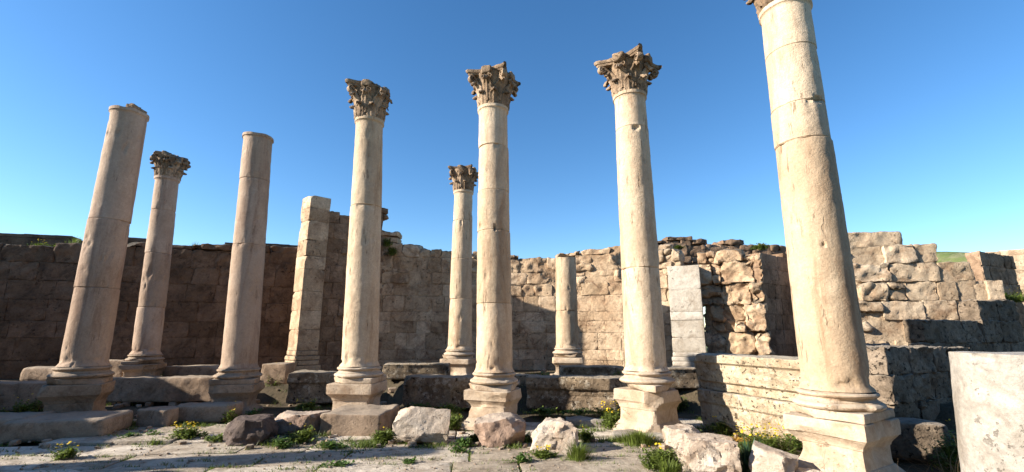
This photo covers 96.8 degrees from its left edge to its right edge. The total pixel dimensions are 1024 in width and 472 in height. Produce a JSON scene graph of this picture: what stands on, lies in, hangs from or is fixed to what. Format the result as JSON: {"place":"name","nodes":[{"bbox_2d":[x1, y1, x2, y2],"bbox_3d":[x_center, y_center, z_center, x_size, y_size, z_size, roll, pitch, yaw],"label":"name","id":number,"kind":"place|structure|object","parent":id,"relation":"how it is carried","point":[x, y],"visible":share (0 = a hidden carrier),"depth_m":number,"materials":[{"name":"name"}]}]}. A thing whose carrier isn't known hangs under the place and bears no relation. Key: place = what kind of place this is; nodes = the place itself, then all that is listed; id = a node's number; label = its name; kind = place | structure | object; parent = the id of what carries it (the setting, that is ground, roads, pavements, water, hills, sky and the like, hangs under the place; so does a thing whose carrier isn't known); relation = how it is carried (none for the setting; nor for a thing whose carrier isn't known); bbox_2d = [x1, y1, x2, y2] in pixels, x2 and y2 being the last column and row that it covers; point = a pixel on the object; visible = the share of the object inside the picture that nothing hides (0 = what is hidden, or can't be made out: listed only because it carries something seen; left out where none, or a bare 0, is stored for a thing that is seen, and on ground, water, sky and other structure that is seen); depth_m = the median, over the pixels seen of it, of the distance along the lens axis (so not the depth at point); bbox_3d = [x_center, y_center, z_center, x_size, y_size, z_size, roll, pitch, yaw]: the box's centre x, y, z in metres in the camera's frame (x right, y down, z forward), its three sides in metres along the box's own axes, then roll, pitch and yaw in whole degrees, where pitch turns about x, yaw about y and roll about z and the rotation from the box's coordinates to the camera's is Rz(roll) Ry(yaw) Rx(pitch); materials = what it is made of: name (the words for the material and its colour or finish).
{"place":"outdoors","nodes":[
{"label":"outdoors","id":0,"kind":"place"},
{"bbox_2d":[0,417,740,471],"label":"paving","id":1,"kind":"structure","parent":0,"point":[152,459],"depth_m":5.98,"materials":[{"name":"stone"}]},
{"bbox_2d":[47,441,80,459],"bbox_3d":[-5.821,2.802,5.946,0.364,0.211,0.276,-4,-13,19],"label":"flowering plant","id":2,"kind":"object","parent":1,"relation":"on","point":[68,451],"visible":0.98,"depth_m":5.92,"materials":[{"name":"green plant"}]},
{"bbox_2d":[36,103,149,412],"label":"column","id":3,"kind":"structure","parent":1,"relation":"on","point":[80,378],"depth_m":8.31,"materials":[{"name":"stone"}]},
{"bbox_2d":[117,431,148,438],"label":"weed","id":4,"kind":"object","parent":1,"relation":"on","point":[132,434],"visible":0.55,"depth_m":6.99,"materials":[{"name":"green plant"}]},
{"bbox_2d":[162,421,209,439],"bbox_3d":[-5.014,3.002,7.012,0.681,0.262,0.473,0,-12,0],"label":"flowering plant","id":5,"kind":"object","parent":1,"relation":"on","point":[189,433],"visible":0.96,"depth_m":6.97,"materials":[{"name":"green plant"}]},
{"bbox_2d":[203,433,222,441],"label":"flowering plant","id":6,"kind":"object","parent":1,"relation":"on","point":[218,437],"visible":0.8,"depth_m":6.78,"materials":[{"name":"green plant"}]},
{"bbox_2d":[270,435,294,448],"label":"weed","id":7,"kind":"object","parent":1,"relation":"on","point":[279,441],"visible":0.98,"depth_m":6.43,"materials":[{"name":"green plant"}]},
{"bbox_2d":[285,425,320,444],"bbox_3d":[-3.153,2.957,6.843,0.583,0.280,0.449,0,-12,0],"label":"flowering plant","id":8,"kind":"object","parent":1,"relation":"on","point":[300,437],"visible":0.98,"depth_m":6.81,"materials":[{"name":"green plant"}]},
{"bbox_2d":[308,440,353,453],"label":"weed","id":9,"kind":"object","parent":1,"relation":"on","point":[331,445],"visible":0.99,"depth_m":6.41,"materials":[{"name":"green plant"}]},
{"bbox_2d":[320,460,358,467],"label":"weed","id":10,"kind":"object","parent":1,"relation":"on","point":[340,463],"visible":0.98,"depth_m":5.58,"materials":[{"name":"green plant"}]},
{"bbox_2d":[371,422,398,443],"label":"flowering plant","id":11,"kind":"object","parent":1,"relation":"on","point":[387,435],"visible":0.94,"depth_m":6.73,"materials":[{"name":"green plant"}]},
{"bbox_2d":[402,457,416,463],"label":"weed","id":12,"kind":"object","parent":1,"relation":"on","point":[407,461],"visible":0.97,"depth_m":5.69,"materials":[{"name":"green plant"}]},
{"bbox_2d":[448,445,469,452],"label":"weed","id":13,"kind":"object","parent":1,"relation":"on","point":[461,449],"visible":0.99,"depth_m":6.22,"materials":[{"name":"green plant"}]},
{"bbox_2d":[448,435,476,446],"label":"weed","id":14,"kind":"object","parent":1,"relation":"on","point":[462,441],"visible":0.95,"depth_m":6.52,"materials":[{"name":"green plant"}]},
{"bbox_2d":[468,433,479,441],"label":"flowering plant","id":15,"kind":"object","parent":1,"relation":"on","point":[474,437],"visible":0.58,"depth_m":6.79,"materials":[{"name":"green plant"}]},
{"bbox_2d":[460,61,524,430],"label":"column","id":16,"kind":"structure","parent":1,"relation":"on","point":[494,383],"depth_m":8.25,"materials":[{"name":"stone"}]},
{"bbox_2d":[474,412,525,447],"bbox_3d":[-0.183,2.878,6.743,0.766,0.474,0.518,-1,-12,6],"label":"boulder","id":17,"kind":"object","parent":1,"relation":"on","point":[495,430],"visible":0.95,"depth_m":6.54,"materials":[{"name":"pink stone"}]},
{"bbox_2d":[512,452,532,462],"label":"weed","id":18,"kind":"object","parent":1,"relation":"on","point":[521,457],"visible":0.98,"depth_m":5.74,"materials":[{"name":"green plant"}]},
{"bbox_2d":[526,443,558,458],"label":"flowering plant","id":19,"kind":"object","parent":1,"relation":"on","point":[543,453],"visible":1,"depth_m":5.97,"materials":[{"name":"green plant"}]},
{"bbox_2d":[530,417,578,452],"bbox_3d":[0.613,2.845,6.476,0.676,0.427,0.479,-3,-12,12],"label":"boulder","id":20,"kind":"object","parent":1,"relation":"on","point":[557,433],"visible":0.84,"depth_m":6.30,"materials":[{"name":"white stone"}]},
{"bbox_2d":[560,437,600,461],"bbox_3d":[0.846,2.747,5.877,0.591,0.289,0.475,-9,-15,37],"label":"grass tuft","id":21,"kind":"object","parent":1,"relation":"on","point":[579,453],"visible":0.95,"depth_m":5.84,"materials":[{"name":"plant"}]},
{"bbox_2d":[566,416,605,427],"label":"stone block","id":22,"kind":"structure","parent":1,"relation":"on","point":[579,420],"depth_m":7.88,"materials":[{"name":"grey stone"}]},
{"bbox_2d":[578,426,595,442],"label":"flowering plant","id":23,"kind":"object","parent":1,"relation":"on","point":[584,435],"visible":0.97,"depth_m":6.80,"materials":[{"name":"green plant"}]},
{"bbox_2d":[596,401,620,429],"bbox_3d":[1.687,2.998,7.654,0.532,0.437,0.473,8,-14,-33],"label":"flowering plant","id":24,"kind":"object","parent":1,"relation":"on","point":[610,421],"visible":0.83,"depth_m":7.59,"materials":[{"name":"green plant"}]},
{"bbox_2d":[611,432,627,443],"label":"grass tuft","id":25,"kind":"object","parent":1,"relation":"on","point":[621,439],"visible":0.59,"depth_m":6.80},
{"bbox_2d":[612,429,662,442],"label":"stone block","id":26,"kind":"structure","parent":1,"relation":"on","point":[658,434],"depth_m":6.91,"materials":[{"name":"grey stone"}]},
{"bbox_2d":[594,43,682,432],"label":"column","id":27,"kind":"structure","parent":1,"relation":"on","point":[648,399],"depth_m":7.75,"materials":[{"name":"stone"}]},
{"bbox_2d":[619,427,661,447],"bbox_3d":[1.876,2.923,6.665,0.818,0.272,0.628,0,-12,0],"label":"grass tuft","id":28,"kind":"object","parent":1,"relation":"on","point":[636,439],"visible":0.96,"depth_m":6.60,"materials":[{"name":"plant"}]},
{"bbox_2d":[637,438,680,470],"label":"flowering plant","id":29,"kind":"object","parent":1,"relation":"on","point":[660,454],"visible":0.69,"depth_m":5.44,"materials":[{"name":"green plant"}]},
{"bbox_2d":[652,454,691,471],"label":"grass tuft","id":30,"kind":"object","parent":1,"relation":"on","point":[666,468],"visible":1,"depth_m":5.17,"materials":[{"name":"plant"}]},
{"bbox_2d":[662,423,700,448],"bbox_3d":[2.453,2.921,6.585,0.573,0.325,0.469,-6,-14,27],"label":"boulder","id":31,"kind":"object","parent":1,"relation":"on","point":[673,435],"visible":0.55,"depth_m":6.46,"materials":[{"name":"white stone"}]},
{"bbox_2d":[684,433,733,440],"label":"stone block","id":32,"kind":"structure","parent":1,"relation":"on","point":[720,436],"depth_m":6.15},
{"bbox_2d":[700,416,732,431],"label":"flowering plant","id":33,"kind":"object","parent":1,"relation":"on","point":[720,425],"visible":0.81,"depth_m":7.37,"materials":[{"name":"green plant"}]},
{"bbox_2d":[737,437,761,471],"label":"broad leaved plant","id":34,"kind":"object","parent":1,"relation":"on","point":[745,454],"visible":0.46,"depth_m":5.29,"materials":[{"name":"green plant"}]},
{"bbox_2d":[697,388,802,448],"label":"moulded block","id":35,"kind":"structure","parent":1,"relation":"on","point":[714,402],"depth_m":7.09,"materials":[{"name":"stone"}]},
{"bbox_2d":[694,353,800,400],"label":"moulded block","id":36,"kind":"structure","parent":35,"relation":"on","point":[776,377],"depth_m":7.01,"materials":[{"name":"stone"}]},
{"bbox_2d":[0,368,743,471],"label":"ground grass","id":37,"kind":"structure","parent":0,"point":[365,443],"depth_m":6.49,"materials":[{"name":"plant"}]},
{"bbox_2d":[0,370,955,471],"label":"ground","id":38,"kind":"structure","parent":0,"point":[267,395],"depth_m":9.20,"materials":[{"name":"soil"}]},
{"bbox_2d":[0,393,43,411],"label":"flowering plant","id":39,"kind":"object","parent":38,"relation":"on","point":[31,407],"visible":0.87,"depth_m":8.80,"materials":[{"name":"green plant"}]},
{"bbox_2d":[0,380,46,411],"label":"stone block","id":40,"kind":"structure","parent":38,"relation":"on","point":[11,392],"depth_m":9.03,"materials":[{"name":"stone"}]},
{"bbox_2d":[0,411,55,427],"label":"stone block","id":41,"kind":"structure","parent":38,"relation":"on","point":[5,417],"depth_m":7.24,"materials":[{"name":"stone"}]},
{"bbox_2d":[20,366,54,380],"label":"stone block","id":42,"kind":"structure","parent":38,"relation":"on","point":[38,373],"depth_m":9.77,"materials":[{"name":"stone"}]},
{"bbox_2d":[0,409,132,443],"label":"stone block","id":43,"kind":"structure","parent":38,"relation":"on","point":[55,426],"depth_m":6.95,"materials":[{"name":"stone"}]},
{"bbox_2d":[109,359,124,376],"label":"stone block","id":44,"kind":"structure","parent":38,"relation":"on","point":[114,363],"depth_m":10.32,"materials":[{"name":"stone"}]},
{"bbox_2d":[0,242,297,378],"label":"masonry wall","id":45,"kind":"structure","parent":38,"relation":"on","point":[36,287],"depth_m":12.00,"materials":[{"name":"brown stone"}]},
{"bbox_2d":[0,233,297,251],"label":"masonry wall","id":46,"kind":"structure","parent":38,"relation":"on","point":[17,239],"depth_m":12.91,"materials":[{"name":"brown stone"}]},
{"bbox_2d":[118,150,190,376],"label":"column","id":47,"kind":"structure","parent":38,"relation":"on","point":[145,355],"depth_m":10.71,"materials":[{"name":"stone"}]},
{"bbox_2d":[136,406,179,426],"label":"stone block","id":48,"kind":"structure","parent":38,"relation":"on","point":[162,416],"depth_m":7.89,"materials":[{"name":"stone"}]},
{"bbox_2d":[107,375,213,402],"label":"stone block","id":49,"kind":"structure","parent":38,"relation":"on","point":[152,388],"depth_m":9.72,"materials":[{"name":"stone"}]},
{"bbox_2d":[163,365,219,376],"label":"stone block","id":50,"kind":"structure","parent":38,"relation":"on","point":[187,370],"depth_m":10.70,"materials":[{"name":"stone"}]},
{"bbox_2d":[176,401,242,422],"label":"stone block","id":51,"kind":"structure","parent":38,"relation":"on","point":[204,412],"depth_m":8.23,"materials":[{"name":"stone"}]},
{"bbox_2d":[220,401,238,422],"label":"flowering plant","id":52,"kind":"object","parent":38,"relation":"on","point":[230,418],"visible":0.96,"depth_m":8.19,"materials":[{"name":"green plant"}]},
{"bbox_2d":[208,131,273,414],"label":"column","id":53,"kind":"structure","parent":38,"relation":"on","point":[237,376],"depth_m":9.38,"materials":[{"name":"stone"}]},
{"bbox_2d":[223,414,278,445],"bbox_3d":[-3.924,2.930,6.854,0.720,0.418,0.629,2,-12,-8],"label":"boulder","id":54,"kind":"object","parent":38,"relation":"on","point":[244,430],"visible":0.88,"depth_m":6.62,"materials":[{"name":"stone"}]},
{"bbox_2d":[260,362,294,383],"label":"stone block","id":55,"kind":"structure","parent":38,"relation":"on","point":[277,370],"depth_m":10.02,"materials":[{"name":"stone"}]},
{"bbox_2d":[275,410,330,435],"bbox_3d":[-3.439,3.054,7.394,0.911,0.400,0.690,-1,-12,6],"label":"boulder","id":56,"kind":"object","parent":38,"relation":"on","point":[290,421],"visible":0.57,"depth_m":7.12,"materials":[{"name":"beige stone"}]},
{"bbox_2d":[292,398,321,411],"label":"flowering plant","id":57,"kind":"object","parent":38,"relation":"on","point":[308,405],"visible":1,"depth_m":8.90,"materials":[{"name":"green plant"}]},
{"bbox_2d":[284,195,330,370],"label":"stone pier","id":58,"kind":"structure","parent":38,"relation":"on","point":[303,342],"depth_m":12.19,"materials":[{"name":"stone"}]},
{"bbox_2d":[286,369,337,403],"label":"stone block","id":59,"kind":"structure","parent":38,"relation":"on","point":[307,385],"depth_m":9.65,"materials":[{"name":"stone"}]},
{"bbox_2d":[318,208,392,370],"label":"masonry wall","id":60,"kind":"structure","parent":38,"relation":"on","point":[331,330],"depth_m":12.71,"materials":[{"name":"beige stone"}]},
{"bbox_2d":[326,78,392,409],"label":"column","id":61,"kind":"structure","parent":38,"relation":"on","point":[359,377],"depth_m":8.76,"materials":[{"name":"stone"}]},
{"bbox_2d":[319,404,399,435],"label":"stone block","id":62,"kind":"structure","parent":38,"relation":"on","point":[355,420],"depth_m":7.15,"materials":[{"name":"stone"}]},
{"bbox_2d":[0,369,780,469],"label":"rubble","id":63,"kind":"object","parent":38,"relation":"on","point":[43,445],"visible":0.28,"depth_m":6.57,"materials":[{"name":"stone"}]},
{"bbox_2d":[382,362,450,379],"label":"stone block","id":64,"kind":"structure","parent":38,"relation":"on","point":[394,371],"depth_m":10.34,"materials":[{"name":"stone"}]},
{"bbox_2d":[404,401,435,407],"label":"weed","id":65,"kind":"object","parent":38,"relation":"on","point":[418,405],"visible":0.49,"depth_m":8.93,"materials":[{"name":"green plant"}]},
{"bbox_2d":[392,406,450,444],"bbox_3d":[-1.345,2.840,6.818,0.864,0.579,0.500,0,-12,-2],"label":"boulder","id":66,"kind":"object","parent":38,"relation":"on","point":[425,425],"visible":0.91,"depth_m":6.63,"materials":[{"name":"white stone"}]},
{"bbox_2d":[402,374,473,408],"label":"stone block","id":67,"kind":"structure","parent":38,"relation":"on","point":[434,390],"depth_m":9.16,"materials":[{"name":"stone"}]},
{"bbox_2d":[435,402,465,413],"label":"flowering plant","id":68,"kind":"object","parent":38,"relation":"on","point":[450,407],"visible":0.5,"depth_m":8.61,"materials":[{"name":"green plant"}]},
{"bbox_2d":[449,413,463,428],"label":"flowering plant","id":69,"kind":"object","parent":38,"relation":"on","point":[454,422],"visible":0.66,"depth_m":7.67,"materials":[{"name":"green plant"}]},
{"bbox_2d":[440,164,478,375],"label":"column","id":70,"kind":"structure","parent":38,"relation":"on","point":[458,356],"depth_m":11.81,"materials":[{"name":"stone"}]},
{"bbox_2d":[378,231,624,370],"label":"masonry wall","id":71,"kind":"structure","parent":38,"relation":"on","point":[414,305],"depth_m":13.60,"materials":[{"name":"beige stone"}]},
{"bbox_2d":[386,246,399,255],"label":"flowering plant","id":72,"kind":"object","parent":71,"relation":"attached to","point":[392,251],"visible":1,"depth_m":13.66,"materials":[{"name":"green plant"}]},
{"bbox_2d":[514,373,531,385],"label":"stone block","id":73,"kind":"structure","parent":38,"relation":"on","point":[521,377],"depth_m":9.72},
{"bbox_2d":[523,406,564,417],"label":"flowering plant","id":74,"kind":"object","parent":38,"relation":"on","point":[543,411],"visible":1,"depth_m":8.46,"materials":[{"name":"green plant"}]},
{"bbox_2d":[552,257,582,374],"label":"column","id":75,"kind":"structure","parent":38,"relation":"on","point":[567,351],"depth_m":11.61,"materials":[{"name":"stone"}]},
{"bbox_2d":[526,374,627,411],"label":"stone block","id":76,"kind":"structure","parent":38,"relation":"on","point":[569,392],"depth_m":8.95,"materials":[{"name":"stone"}]},
{"bbox_2d":[558,408,596,415],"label":"weed","id":77,"kind":"object","parent":38,"relation":"on","point":[579,412],"visible":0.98,"depth_m":8.48,"materials":[{"name":"green plant"}]},
{"bbox_2d":[559,365,623,375],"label":"stone block","id":78,"kind":"structure","parent":38,"relation":"on","point":[603,370],"depth_m":10.63,"materials":[{"name":"stone"}]},
{"bbox_2d":[591,405,620,416],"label":"flowering plant","id":79,"kind":"object","parent":38,"relation":"on","point":[600,411],"visible":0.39,"depth_m":8.34,"materials":[{"name":"green plant"}]},
{"bbox_2d":[658,244,684,366],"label":"masonry wall","id":80,"kind":"structure","parent":38,"relation":"on","point":[669,255],"depth_m":12.55,"materials":[{"name":"stone"}]},
{"bbox_2d":[668,366,699,388],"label":"stone block","id":81,"kind":"structure","parent":38,"relation":"on","point":[684,377],"depth_m":9.35,"materials":[{"name":"stone"}]},
{"bbox_2d":[677,393,690,409],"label":"flowering plant","id":82,"kind":"object","parent":38,"relation":"on","point":[682,403],"visible":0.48,"depth_m":9.04,"materials":[{"name":"green plant"}]},
{"bbox_2d":[667,265,706,366],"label":"stone pier","id":83,"kind":"structure","parent":38,"relation":"on","point":[687,317],"depth_m":11.91,"materials":[{"name":"stone"}]},
{"bbox_2d":[677,436,742,471],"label":"boulder","id":84,"kind":"object","parent":38,"relation":"on","point":[704,454],"visible":0.99,"depth_m":5.09,"materials":[{"name":"white stone"}]},
{"bbox_2d":[697,249,774,354],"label":"masonry wall","id":85,"kind":"structure","parent":38,"relation":"on","point":[734,314],"depth_m":11.92,"materials":[{"name":"beige stone"}]},
{"bbox_2d":[699,396,801,454],"bbox_3d":[3.519,2.684,6.182,1.785,1.401,1.617,0,-12,0],"label":"dry bush","id":86,"kind":"object","parent":38,"relation":"on","point":[757,423],"visible":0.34,"depth_m":6.16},
{"bbox_2d":[733,422,801,461],"bbox_3d":[3.106,2.552,5.707,0.958,0.441,0.806,9,-15,-36],"label":"flowering plant","id":87,"kind":"object","parent":38,"relation":"on","point":[774,442],"visible":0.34,"depth_m":5.64,"materials":[{"name":"green plant"}]},
{"bbox_2d":[739,253,797,356],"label":"masonry wall","id":88,"kind":"structure","parent":38,"relation":"on","point":[776,290],"depth_m":11.89,"materials":[{"name":"beige stone"}]},
{"bbox_2d":[658,236,786,265],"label":"masonry wall","id":89,"kind":"structure","parent":88,"relation":"on","point":[692,246],"depth_m":13.98,"materials":[{"name":"beige stone"}]},
{"bbox_2d":[750,241,773,250],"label":"flowering plant","id":90,"kind":"object","parent":88,"relation":"on","point":[760,246],"visible":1,"depth_m":13.50,"materials":[{"name":"green plant"}]},
{"bbox_2d":[748,440,798,471],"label":"rock","id":91,"kind":"object","parent":38,"relation":"on","point":[764,457],"visible":1,"depth_m":4.93,"materials":[{"name":"white stone"}]},
{"bbox_2d":[783,433,802,448],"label":"weed","id":92,"kind":"object","parent":38,"relation":"on","point":[795,442],"visible":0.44,"depth_m":6.22,"materials":[{"name":"green plant"}]},
{"bbox_2d":[795,467,823,471],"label":"rock","id":93,"kind":"object","parent":38,"relation":"on","point":[798,469],"visible":0.64,"depth_m":4.90,"materials":[{"name":"white stone"}]},
{"bbox_2d":[744,0,905,471],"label":"column","id":94,"kind":"structure","parent":38,"relation":"on","point":[843,415],"depth_m":5.32,"materials":[{"name":"stone"}]},
{"bbox_2d":[866,345,969,420],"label":"masonry wall","id":95,"kind":"structure","parent":38,"relation":"on","point":[911,381],"depth_m":7.49,"materials":[{"name":"stone"}]},
{"bbox_2d":[890,417,950,461],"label":"stone block","id":96,"kind":"structure","parent":38,"relation":"on","point":[910,438],"depth_m":5.89,"materials":[{"name":"stone"}]},
{"bbox_2d":[891,420,960,471],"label":"dry bush","id":97,"kind":"object","parent":38,"relation":"on","point":[935,458],"visible":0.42,"depth_m":5.14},
{"bbox_2d":[850,243,1005,345],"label":"masonry wall","id":98,"kind":"structure","parent":38,"relation":"on","point":[897,285],"depth_m":11.26,"materials":[{"name":"stone"}]},
{"bbox_2d":[848,231,902,246],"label":"stone block","id":99,"kind":"structure","parent":98,"relation":"on","point":[872,239],"depth_m":11.85,"materials":[{"name":"stone"}]},
{"bbox_2d":[919,419,959,471],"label":"flowering plant","id":100,"kind":"object","parent":38,"relation":"on","point":[952,444],"visible":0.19,"depth_m":5.45,"materials":[{"name":"green plant"}]},
{"bbox_2d":[929,443,959,471],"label":"grass tuft","id":101,"kind":"object","parent":38,"relation":"on","point":[948,466],"visible":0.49,"depth_m":5.39,"materials":[{"name":"plant"}]},
{"bbox_2d":[903,299,1023,351],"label":"masonry wall","id":102,"kind":"structure","parent":38,"relation":"on","point":[991,325],"depth_m":9.91,"materials":[{"name":"stone"}]},
{"bbox_2d":[948,351,1023,471],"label":"column stump","id":103,"kind":"object","parent":38,"relation":"on","point":[988,394],"visible":1,"depth_m":3.64,"materials":[{"name":"grey stone"}]},
{"bbox_2d":[965,251,1023,341],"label":"masonry wall","id":104,"kind":"structure","parent":38,"relation":"on","point":[989,266],"depth_m":14.12,"materials":[{"name":"beige stone"}]},
{"bbox_2d":[985,249,1023,304],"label":"masonry wall","id":105,"kind":"structure","parent":38,"relation":"on","point":[1017,255],"depth_m":16.20,"materials":[{"name":"stone"}]},
{"bbox_2d":[1004,289,1023,302],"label":"flowering plant","id":106,"kind":"object","parent":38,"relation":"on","point":[1019,298],"visible":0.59,"depth_m":12.35,"materials":[{"name":"green plant"}]},
{"bbox_2d":[0,0,1023,327],"label":"sky","id":107,"kind":"structure","parent":0,"point":[924,99],"materials":[{"name":"blue"}]},
{"bbox_2d":[936,251,969,262],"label":"hill","id":108,"kind":"structure","parent":0,"point":[946,256],"depth_m":133.53,"materials":[{"name":"plant"}]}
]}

